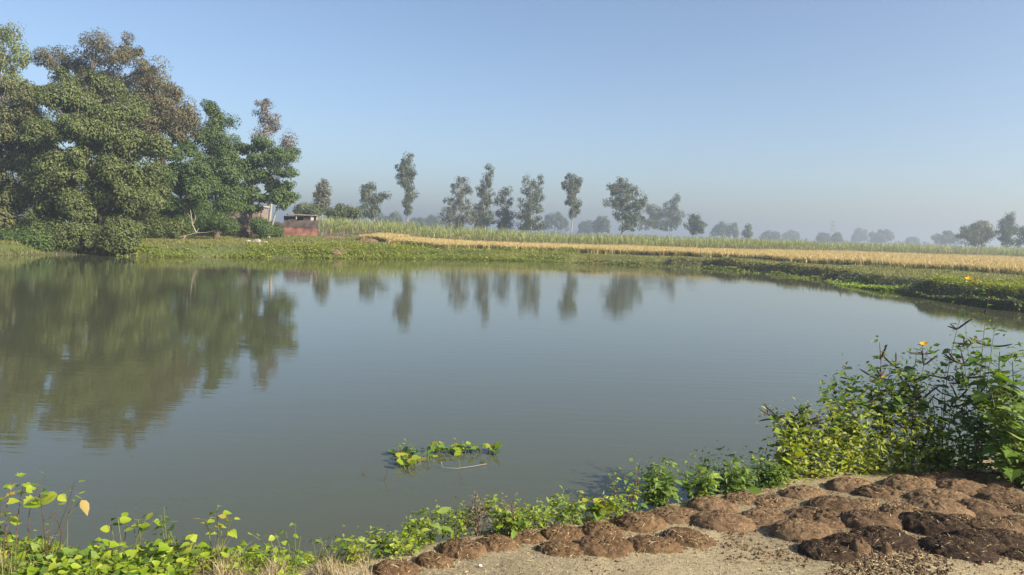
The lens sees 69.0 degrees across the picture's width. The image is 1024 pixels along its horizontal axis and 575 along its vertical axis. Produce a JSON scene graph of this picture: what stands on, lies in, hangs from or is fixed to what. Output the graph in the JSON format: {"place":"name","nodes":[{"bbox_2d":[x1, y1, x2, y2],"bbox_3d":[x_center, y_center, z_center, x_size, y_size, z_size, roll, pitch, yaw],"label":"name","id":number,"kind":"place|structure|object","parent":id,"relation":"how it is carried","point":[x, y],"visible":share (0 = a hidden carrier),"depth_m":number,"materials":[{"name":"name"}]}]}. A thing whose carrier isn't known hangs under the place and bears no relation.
{"place":"outdoors","nodes":[
{"label":"outdoors","id":0,"kind":"place"},
{"bbox_2d":[0,255,1023,567],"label":"water","id":1,"kind":"structure","parent":0,"point":[262,397],"depth_m":13.31,"materials":[{"name":"grey liquid"}]},
{"bbox_2d":[0,221,1023,574],"bbox_3d":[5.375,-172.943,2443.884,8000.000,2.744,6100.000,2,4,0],"label":"ground","id":2,"kind":"structure","parent":0,"point":[518,561],"depth_m":4.58,"materials":[{"name":"soil"}]},
{"bbox_2d":[0,20,33,177],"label":"eucalyptus tree","id":3,"kind":"object","parent":2,"relation":"on","point":[5,37],"visible":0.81,"depth_m":93.59,"materials":[{"name":"green plant"}]},
{"bbox_2d":[0,473,48,558],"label":"seedling","id":4,"kind":"object","parent":2,"relation":"on","point":[29,488],"visible":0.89,"depth_m":4.28,"materials":[{"name":"green plant"}]},
{"bbox_2d":[0,224,55,251],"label":"bush","id":5,"kind":"object","parent":2,"relation":"on","point":[43,243],"visible":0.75,"depth_m":55.78,"materials":[{"name":"green plant"}]},
{"bbox_2d":[0,75,59,230],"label":"broadleaf tree","id":6,"kind":"object","parent":2,"relation":"on","point":[14,198],"visible":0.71,"depth_m":64.65,"materials":[{"name":"green plant"}]},
{"bbox_2d":[0,111,83,229],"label":"broadleaf tree","id":7,"kind":"object","parent":2,"relation":"on","point":[27,218],"visible":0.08,"depth_m":77.47,"materials":[{"name":"green plant"}]},
{"bbox_2d":[23,216,103,253],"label":"bush","id":8,"kind":"object","parent":2,"relation":"on","point":[74,236],"visible":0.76,"depth_m":56.82,"materials":[{"name":"green plant"}]},
{"bbox_2d":[0,531,140,574],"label":"creeper","id":9,"kind":"object","parent":2,"relation":"on","point":[69,561],"visible":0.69,"depth_m":4.24,"materials":[{"name":"green plant"}]},
{"bbox_2d":[13,66,174,234],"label":"broadleaf tree","id":10,"kind":"object","parent":2,"relation":"on","point":[113,180],"visible":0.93,"depth_m":61.18,"materials":[{"name":"green plant"}]},
{"bbox_2d":[31,26,172,213],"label":"broadleaf tree","id":11,"kind":"object","parent":2,"relation":"on","point":[125,54],"visible":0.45,"depth_m":82.37,"materials":[{"name":"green plant"}]},
{"bbox_2d":[91,213,141,255],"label":"bush","id":12,"kind":"object","parent":2,"relation":"on","point":[121,235],"visible":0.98,"depth_m":56.74,"materials":[{"name":"green plant"}]},
{"bbox_2d":[100,512,159,554],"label":"seedling","id":13,"kind":"object","parent":2,"relation":"on","point":[124,518],"visible":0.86,"depth_m":4.80,"materials":[{"name":"green plant"}]},
{"bbox_2d":[60,532,243,574],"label":"creeper","id":14,"kind":"object","parent":2,"relation":"on","point":[161,561],"visible":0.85,"depth_m":4.22,"materials":[{"name":"green plant"}]},
{"bbox_2d":[129,210,194,238],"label":"bush","id":15,"kind":"object","parent":2,"relation":"on","point":[162,227],"visible":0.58,"depth_m":69.39,"materials":[{"name":"green plant"}]},
{"bbox_2d":[122,67,203,236],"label":"broadleaf tree","id":16,"kind":"object","parent":2,"relation":"on","point":[170,122],"visible":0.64,"depth_m":78.28,"materials":[{"name":"green plant"}]},
{"bbox_2d":[148,139,220,239],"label":"broadleaf tree","id":17,"kind":"object","parent":2,"relation":"on","point":[197,180],"visible":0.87,"depth_m":72.05,"materials":[{"name":"green plant"}]},
{"bbox_2d":[186,200,240,238],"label":"bush","id":18,"kind":"object","parent":2,"relation":"on","point":[207,222],"visible":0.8,"depth_m":75.25,"materials":[{"name":"green plant"}]},
{"bbox_2d":[184,99,255,237],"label":"broadleaf tree","id":19,"kind":"object","parent":2,"relation":"on","point":[220,158],"visible":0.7,"depth_m":80.44,"materials":[{"name":"green plant"}]},
{"bbox_2d":[213,135,301,233],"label":"tiered tree","id":20,"kind":"object","parent":2,"relation":"on","point":[261,160],"visible":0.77,"depth_m":82.69,"materials":[{"name":"green plant"}]},
{"bbox_2d":[180,540,335,574],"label":"creeper","id":21,"kind":"object","parent":2,"relation":"on","point":[253,552],"visible":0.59,"depth_m":4.38,"materials":[{"name":"green plant"}]},
{"bbox_2d":[248,98,298,221],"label":"grey tree","id":22,"kind":"object","parent":2,"relation":"on","point":[266,102],"visible":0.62,"depth_m":102.58,"materials":[{"name":"green plant"}]},
{"bbox_2d":[275,214,317,235],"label":"brick hut","id":23,"kind":"object","parent":2,"relation":"on","point":[297,224],"visible":0.82,"depth_m":92.98,"materials":[{"name":"brick"}]},
{"bbox_2d":[116,243,592,263],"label":"bank weeds","id":24,"kind":"object","parent":2,"relation":"on","point":[351,256],"visible":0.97,"depth_m":65.94,"materials":[{"name":"plant"}]},
{"bbox_2d":[357,181,391,221],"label":"eucalyptus tree","id":25,"kind":"object","parent":2,"relation":"on","point":[371,200],"visible":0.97,"depth_m":163.65,"materials":[{"name":"green plant"}]},
{"bbox_2d":[372,558,419,574],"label":"dung cake","id":26,"kind":"object","parent":2,"relation":"on","point":[396,567],"visible":0.99,"depth_m":4.33,"materials":[{"name":"soil"}]},
{"bbox_2d":[0,471,809,574],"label":"dry grass","id":27,"kind":"structure","parent":2,"relation":"on","point":[323,570],"depth_m":4.29,"materials":[{"name":"plant"}]},
{"bbox_2d":[394,151,419,221],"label":"eucalyptus tree","id":28,"kind":"object","parent":2,"relation":"on","point":[404,172],"visible":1,"depth_m":182.96,"materials":[{"name":"green plant"}]},
{"bbox_2d":[243,240,580,259],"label":"slope weeds","id":29,"kind":"object","parent":2,"relation":"on","point":[394,247],"visible":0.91,"depth_m":70.73,"materials":[{"name":"plant"}]},
{"bbox_2d":[402,500,452,545],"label":"broad weed","id":30,"kind":"object","parent":2,"relation":"on","point":[430,524],"visible":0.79,"depth_m":4.83,"materials":[{"name":"green plant"}]},
{"bbox_2d":[416,551,454,568],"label":"dung cake","id":31,"kind":"object","parent":2,"relation":"on","point":[430,559],"visible":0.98,"depth_m":4.45,"materials":[{"name":"soil"}]},
{"bbox_2d":[437,176,475,230],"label":"eucalyptus tree","id":32,"kind":"object","parent":2,"relation":"on","point":[454,208],"visible":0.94,"depth_m":183.57,"materials":[{"name":"green plant"}]},
{"bbox_2d":[438,538,486,559],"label":"dung cake","id":33,"kind":"object","parent":2,"relation":"on","point":[464,548],"visible":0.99,"depth_m":4.59,"materials":[{"name":"soil"}]},
{"bbox_2d":[466,163,495,238],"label":"eucalyptus tree","id":34,"kind":"object","parent":2,"relation":"on","point":[484,217],"visible":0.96,"depth_m":186.47,"materials":[{"name":"green plant"}]},
{"bbox_2d":[0,433,985,574],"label":"green grass","id":35,"kind":"structure","parent":2,"relation":"on","point":[12,567],"depth_m":4.39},
{"bbox_2d":[477,533,518,550],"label":"dung cake","id":36,"kind":"object","parent":2,"relation":"on","point":[495,542],"visible":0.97,"depth_m":4.72,"materials":[{"name":"soil"}]},
{"bbox_2d":[493,186,516,231],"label":"eucalyptus tree","id":37,"kind":"object","parent":2,"relation":"on","point":[505,221],"visible":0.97,"depth_m":188.68,"materials":[{"name":"green plant"}]},
{"bbox_2d":[0,234,1023,296],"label":"bank grass","id":38,"kind":"structure","parent":2,"relation":"on","point":[233,239],"depth_m":63.25,"materials":[{"name":"plant"}]},
{"bbox_2d":[492,501,545,538],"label":"leafy weed","id":39,"kind":"object","parent":2,"relation":"on","point":[518,522],"visible":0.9,"depth_m":4.90,"materials":[{"name":"green plant"}]},
{"bbox_2d":[515,173,547,237],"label":"eucalyptus tree","id":40,"kind":"object","parent":2,"relation":"on","point":[529,223],"visible":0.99,"depth_m":184.40,"materials":[{"name":"green plant"}]},
{"bbox_2d":[537,540,583,556],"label":"dung cake","id":41,"kind":"object","parent":2,"relation":"on","point":[559,548],"visible":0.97,"depth_m":4.59,"materials":[{"name":"soil"}]},
{"bbox_2d":[540,521,584,541],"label":"dung cake","id":42,"kind":"object","parent":2,"relation":"on","point":[561,532],"visible":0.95,"depth_m":4.90,"materials":[{"name":"soil"}]},
{"bbox_2d":[561,172,582,239],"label":"eucalyptus tree","id":43,"kind":"object","parent":2,"relation":"on","point":[571,187],"visible":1,"depth_m":186.33,"materials":[{"name":"green plant"}]},
{"bbox_2d":[577,490,618,521],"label":"round leaf weed","id":44,"kind":"object","parent":2,"relation":"on","point":[598,512],"visible":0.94,"depth_m":5.21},
{"bbox_2d":[577,533,633,558],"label":"dung cake","id":45,"kind":"object","parent":2,"relation":"on","point":[610,546],"visible":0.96,"depth_m":4.61,"materials":[{"name":"soil"}]},
{"bbox_2d":[601,453,647,512],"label":"red stem plant","id":46,"kind":"object","parent":2,"relation":"on","point":[626,480],"visible":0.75,"depth_m":5.46,"materials":[{"name":"green plant"}]},
{"bbox_2d":[602,176,647,235],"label":"eucalyptus tree","id":47,"kind":"object","parent":2,"relation":"on","point":[639,204],"visible":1,"depth_m":183.49,"materials":[{"name":"green plant"}]},
{"bbox_2d":[614,509,666,532],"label":"dung cake","id":48,"kind":"object","parent":2,"relation":"on","point":[641,522],"visible":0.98,"depth_m":5.10,"materials":[{"name":"soil"}]},
{"bbox_2d":[286,507,1018,574],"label":"straw litter","id":49,"kind":"object","parent":2,"relation":"on","point":[902,565],"visible":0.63,"depth_m":4.40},
{"bbox_2d":[626,534,683,553],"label":"dung cake","id":50,"kind":"object","parent":2,"relation":"on","point":[650,543],"visible":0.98,"depth_m":4.66,"materials":[{"name":"soil"}]},
{"bbox_2d":[635,454,693,510],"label":"leafy bush","id":51,"kind":"object","parent":2,"relation":"on","point":[658,490],"visible":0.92,"depth_m":5.60,"materials":[{"name":"green plant"}]},
{"bbox_2d":[309,225,1022,251],"bbox_3d":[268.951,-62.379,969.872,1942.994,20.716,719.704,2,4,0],"label":"wood","id":52,"kind":"object","parent":2,"relation":"on","point":[677,237],"visible":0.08,"depth_m":649.19,"materials":[{"name":"green plant"}]},
{"bbox_2d":[654,192,685,239],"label":"eucalyptus tree","id":53,"kind":"object","parent":2,"relation":"on","point":[670,211],"visible":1,"depth_m":297.50,"materials":[{"name":"green plant"}]},
{"bbox_2d":[317,215,1023,256],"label":"sugarcane field","id":54,"kind":"structure","parent":2,"relation":"on","point":[428,231],"depth_m":113.16,"materials":[{"name":"plant"}]},
{"bbox_2d":[653,506,699,524],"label":"dung cake","id":55,"kind":"object","parent":2,"relation":"on","point":[674,514],"visible":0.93,"depth_m":5.30,"materials":[{"name":"soil"}]},
{"bbox_2d":[662,526,716,548],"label":"dung cake","id":56,"kind":"object","parent":2,"relation":"on","point":[688,537],"visible":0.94,"depth_m":4.82,"materials":[{"name":"soil"}]},
{"bbox_2d":[359,232,1023,275],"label":"rice field","id":57,"kind":"structure","parent":2,"relation":"on","point":[1002,264],"depth_m":79.98,"materials":[{"name":"plant"}]},
{"bbox_2d":[376,470,1022,574],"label":"rim crumbs","id":58,"kind":"object","parent":2,"relation":"on","point":[724,545],"visible":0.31,"depth_m":4.77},
{"bbox_2d":[678,454,724,498],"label":"leafy bush","id":59,"kind":"object","parent":2,"relation":"on","point":[702,489],"visible":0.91,"depth_m":5.74,"materials":[{"name":"green plant"}]},
{"bbox_2d":[687,496,738,512],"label":"dung cake","id":60,"kind":"object","parent":2,"relation":"on","point":[703,503],"visible":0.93,"depth_m":5.49,"materials":[{"name":"soil"}]},
{"bbox_2d":[575,256,853,279],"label":"shore weeds","id":61,"kind":"object","parent":2,"relation":"on","point":[723,259],"visible":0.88,"depth_m":65.30,"materials":[{"name":"green plant"}]},
{"bbox_2d":[690,508,757,531],"bbox_3d":[1.472,1.613,5.179,0.482,0.111,0.328,3,4,23],"label":"dung cake","id":62,"kind":"object","parent":2,"relation":"on","point":[720,520],"visible":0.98,"depth_m":5.10,"materials":[{"name":"soil"}]},
{"bbox_2d":[716,456,765,493],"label":"leafy bush","id":63,"kind":"object","parent":2,"relation":"on","point":[738,476],"visible":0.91,"depth_m":5.92,"materials":[{"name":"green plant"}]},
{"bbox_2d":[741,506,788,525],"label":"dung cake","id":64,"kind":"object","parent":2,"relation":"on","point":[765,515],"visible":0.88,"depth_m":5.23,"materials":[{"name":"soil"}]},
{"bbox_2d":[742,445,793,488],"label":"leafy bush","id":65,"kind":"object","parent":2,"relation":"on","point":[754,459],"visible":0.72,"depth_m":6.13,"materials":[{"name":"green plant"}]},
{"bbox_2d":[755,397,821,481],"bbox_3d":[2.343,1.385,6.377,0.511,0.883,0.641,2,4,0],"label":"thicket weed","id":66,"kind":"object","parent":2,"relation":"on","point":[790,456],"visible":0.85,"depth_m":6.33,"materials":[{"name":"green plant"}]},
{"bbox_2d":[758,399,822,472],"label":"pod shrub","id":67,"kind":"object","parent":2,"relation":"on","point":[773,416],"visible":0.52,"depth_m":6.55,"materials":[{"name":"green plant"}]},
{"bbox_2d":[779,484,826,499],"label":"dung cake","id":68,"kind":"object","parent":2,"relation":"on","point":[804,492],"visible":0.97,"depth_m":5.80,"materials":[{"name":"soil"}]},
{"bbox_2d":[770,518,836,542],"bbox_3d":[1.945,1.603,4.940,0.439,0.119,0.375,3,4,13],"label":"dung cake","id":69,"kind":"object","parent":2,"relation":"on","point":[797,530],"visible":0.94,"depth_m":4.87,"materials":[{"name":"soil"}]},
{"bbox_2d":[785,505,845,529],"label":"dung cake","id":70,"kind":"object","parent":2,"relation":"on","point":[829,517],"visible":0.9,"depth_m":5.18,"materials":[{"name":"soil"}]},
{"bbox_2d":[781,396,856,481],"bbox_3d":[2.616,1.347,6.426,0.577,0.890,0.604,0,4,-23],"label":"thicket weed","id":71,"kind":"object","parent":2,"relation":"on","point":[817,472],"visible":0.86,"depth_m":6.38,"materials":[{"name":"green plant"}]},
{"bbox_2d":[797,538,861,562],"bbox_3d":[1.956,1.617,4.574,0.385,0.092,0.288,5,8,30],"label":"dung cake","id":72,"kind":"object","parent":2,"relation":"on","point":[820,549],"visible":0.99,"depth_m":4.54,"materials":[{"name":"soil"}]},
{"bbox_2d":[807,495,865,512],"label":"dung cake","id":73,"kind":"object","parent":2,"relation":"on","point":[839,504],"visible":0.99,"depth_m":5.46,"materials":[{"name":"soil"}]},
{"bbox_2d":[814,393,879,475],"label":"thicket weed","id":74,"kind":"object","parent":2,"relation":"on","point":[850,457],"visible":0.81,"depth_m":6.47,"materials":[{"name":"green plant"}]},
{"bbox_2d":[825,476,872,493],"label":"dung cake","id":75,"kind":"object","parent":2,"relation":"on","point":[851,485],"visible":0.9,"depth_m":5.98,"materials":[{"name":"soil"}]},
{"bbox_2d":[817,353,887,470],"bbox_3d":[2.937,1.119,6.644,0.501,1.079,0.710,2,4,0],"label":"pod shrub","id":76,"kind":"object","parent":2,"relation":"on","point":[862,402],"visible":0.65,"depth_m":6.57,"materials":[{"name":"green plant"}]},
{"bbox_2d":[838,507,903,529],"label":"dung cake","id":77,"kind":"object","parent":2,"relation":"on","point":[855,518],"visible":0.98,"depth_m":5.05,"materials":[{"name":"soil"}]},
{"bbox_2d":[721,483,1023,564],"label":"cake crumbs","id":78,"kind":"object","parent":2,"relation":"on","point":[779,555],"visible":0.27,"depth_m":4.65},
{"bbox_2d":[855,483,905,498],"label":"dung cake","id":79,"kind":"object","parent":2,"relation":"on","point":[872,490],"visible":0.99,"depth_m":5.79,"materials":[{"name":"soil"}]},
{"bbox_2d":[849,524,918,551],"bbox_3d":[2.372,1.596,4.778,0.448,0.111,0.370,-1,5,2],"label":"dung cake","id":80,"kind":"object","parent":2,"relation":"on","point":[898,540],"visible":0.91,"depth_m":4.72,"materials":[{"name":"soil"}]},
{"bbox_2d":[849,396,921,476],"bbox_3d":[3.241,1.383,6.579,0.641,0.810,0.657,4,5,27],"label":"thicket weed","id":81,"kind":"object","parent":2,"relation":"on","point":[879,446],"visible":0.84,"depth_m":6.53,"materials":[{"name":"green plant"}]},
{"bbox_2d":[825,548,954,574],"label":"litter crumbs","id":82,"kind":"object","parent":2,"relation":"on","point":[922,568],"visible":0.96,"depth_m":4.39,"materials":[{"name":"soil"}]},
{"bbox_2d":[851,335,932,462],"bbox_3d":[3.353,1.044,6.652,0.730,1.202,0.503,-2,5,-41],"label":"pod shrub","id":83,"kind":"object","parent":2,"relation":"on","point":[879,382],"visible":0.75,"depth_m":6.63,"materials":[{"name":"green plant"}]},
{"bbox_2d":[867,399,941,473],"bbox_3d":[3.494,1.412,6.598,0.620,0.809,0.570,2,4,0],"label":"thicket weed","id":84,"kind":"object","parent":2,"relation":"on","point":[898,457],"visible":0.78,"depth_m":6.55,"materials":[{"name":"green plant"}]},
{"bbox_2d":[866,341,947,469],"bbox_3d":[3.523,1.053,6.693,0.670,1.180,0.503,2,4,0],"label":"pod shrub","id":85,"kind":"object","parent":2,"relation":"on","point":[919,405],"visible":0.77,"depth_m":6.64,"materials":[{"name":"green plant"}]},
{"bbox_2d":[880,474,937,490],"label":"dung cake","id":86,"kind":"object","parent":2,"relation":"on","point":[902,482],"visible":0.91,"depth_m":6.03,"materials":[{"name":"soil"}]},
{"bbox_2d":[898,510,974,535],"bbox_3d":[2.853,1.586,5.014,0.506,0.124,0.383,6,9,20],"label":"dung cake","id":87,"kind":"object","parent":2,"relation":"on","point":[925,523],"visible":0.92,"depth_m":4.96,"materials":[{"name":"soil"}]},
{"bbox_2d":[900,400,973,473],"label":"thicket weed","id":88,"kind":"object","parent":2,"relation":"on","point":[941,458],"visible":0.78,"depth_m":6.55,"materials":[{"name":"green plant"}]},
{"bbox_2d":[906,488,971,500],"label":"dung cake","id":89,"kind":"object","parent":2,"relation":"on","point":[947,494],"visible":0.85,"depth_m":5.67,"materials":[{"name":"soil"}]},
{"bbox_2d":[906,495,975,516],"bbox_3d":[3.101,1.580,5.387,0.469,0.116,0.436,4,5,31],"label":"dung cake","id":90,"kind":"object","parent":2,"relation":"on","point":[936,503],"visible":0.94,"depth_m":5.33,"materials":[{"name":"soil"}]},
{"bbox_2d":[907,300,986,458],"bbox_3d":[3.880,0.880,6.658,0.708,1.540,0.496,2,4,0],"label":"pod shrub","id":91,"kind":"object","parent":2,"relation":"on","point":[957,374],"visible":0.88,"depth_m":6.66,"materials":[{"name":"green plant"}]},
{"bbox_2d":[917,533,998,562],"bbox_3d":[2.776,1.621,4.654,0.469,0.104,0.361,3,5,28],"label":"dung cake","id":92,"kind":"object","parent":2,"relation":"on","point":[957,547],"visible":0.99,"depth_m":4.59,"materials":[{"name":"soil"}]},
{"bbox_2d":[936,478,986,496],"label":"dung cake","id":93,"kind":"object","parent":2,"relation":"on","point":[968,487],"visible":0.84,"depth_m":5.90,"materials":[{"name":"soil"}]},
{"bbox_2d":[901,277,1023,311],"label":"overhang weeds","id":94,"kind":"object","parent":2,"relation":"on","point":[1006,302],"visible":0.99,"depth_m":34.66,"materials":[{"name":"green plant"}]},
{"bbox_2d":[934,405,1001,476],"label":"thicket weed","id":95,"kind":"object","parent":2,"relation":"on","point":[972,464],"visible":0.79,"depth_m":6.51,"materials":[{"name":"green plant"}]},
{"bbox_2d":[921,273,1023,297],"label":"verge weeds","id":96,"kind":"object","parent":2,"relation":"on","point":[999,285],"visible":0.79,"depth_m":36.47,"materials":[{"name":"plant"}]},
{"bbox_2d":[954,220,998,254],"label":"broadleaf tree","id":97,"kind":"object","parent":2,"relation":"on","point":[975,231],"visible":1,"depth_m":203.82,"materials":[{"name":"green plant"}]},
{"bbox_2d":[946,528,1009,554],"bbox_3d":[2.998,1.611,4.767,0.395,0.104,0.357,8,6,20],"label":"dung cake","id":98,"kind":"object","parent":2,"relation":"on","point":[989,541],"visible":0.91,"depth_m":4.71,"materials":[{"name":"soil"}]},
{"bbox_2d":[933,276,1023,471],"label":"pod shrub","id":99,"kind":"object","parent":2,"relation":"on","point":[973,360],"visible":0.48,"depth_m":6.57,"materials":[{"name":"green plant"}]},
{"bbox_2d":[956,496,1012,516],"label":"dung cake","id":100,"kind":"object","parent":2,"relation":"on","point":[982,507],"visible":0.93,"depth_m":5.31,"materials":[{"name":"soil"}]},
{"bbox_2d":[959,338,1023,478],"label":"lobed leaf plant","id":101,"kind":"object","parent":2,"relation":"on","point":[995,410],"visible":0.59,"depth_m":6.31,"materials":[{"name":"plant"}]},
{"bbox_2d":[966,471,1017,487],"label":"dung cake","id":102,"kind":"object","parent":2,"relation":"on","point":[983,478],"visible":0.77,"depth_m":6.19,"materials":[{"name":"soil"}]},
{"bbox_2d":[965,516,1023,532],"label":"dung cake","id":103,"kind":"object","parent":2,"relation":"on","point":[981,523],"visible":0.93,"depth_m":5.00,"materials":[{"name":"soil"}]},
{"bbox_2d":[976,375,1023,487],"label":"lobed leaf plant","id":104,"kind":"object","parent":2,"relation":"on","point":[1012,455],"visible":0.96,"depth_m":6.10,"materials":[{"name":"plant"}]},
{"bbox_2d":[976,485,1023,503],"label":"dung cake","id":105,"kind":"object","parent":2,"relation":"on","point":[998,494],"visible":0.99,"depth_m":5.70,"materials":[{"name":"soil"}]},
{"bbox_2d":[976,526,1023,548],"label":"dung cake","id":106,"kind":"object","parent":2,"relation":"on","point":[1010,538],"visible":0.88,"depth_m":4.75,"materials":[{"name":"soil"}]},
{"bbox_2d":[991,211,1020,246],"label":"eucalyptus tree","id":107,"kind":"object","parent":2,"relation":"on","point":[1007,231],"visible":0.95,"depth_m":203.66,"materials":[{"name":"green plant"}]},
{"bbox_2d":[0,0,1023,247],"label":"sky","id":108,"kind":"structure","parent":0,"point":[905,118],"materials":[{"name":"blue"}]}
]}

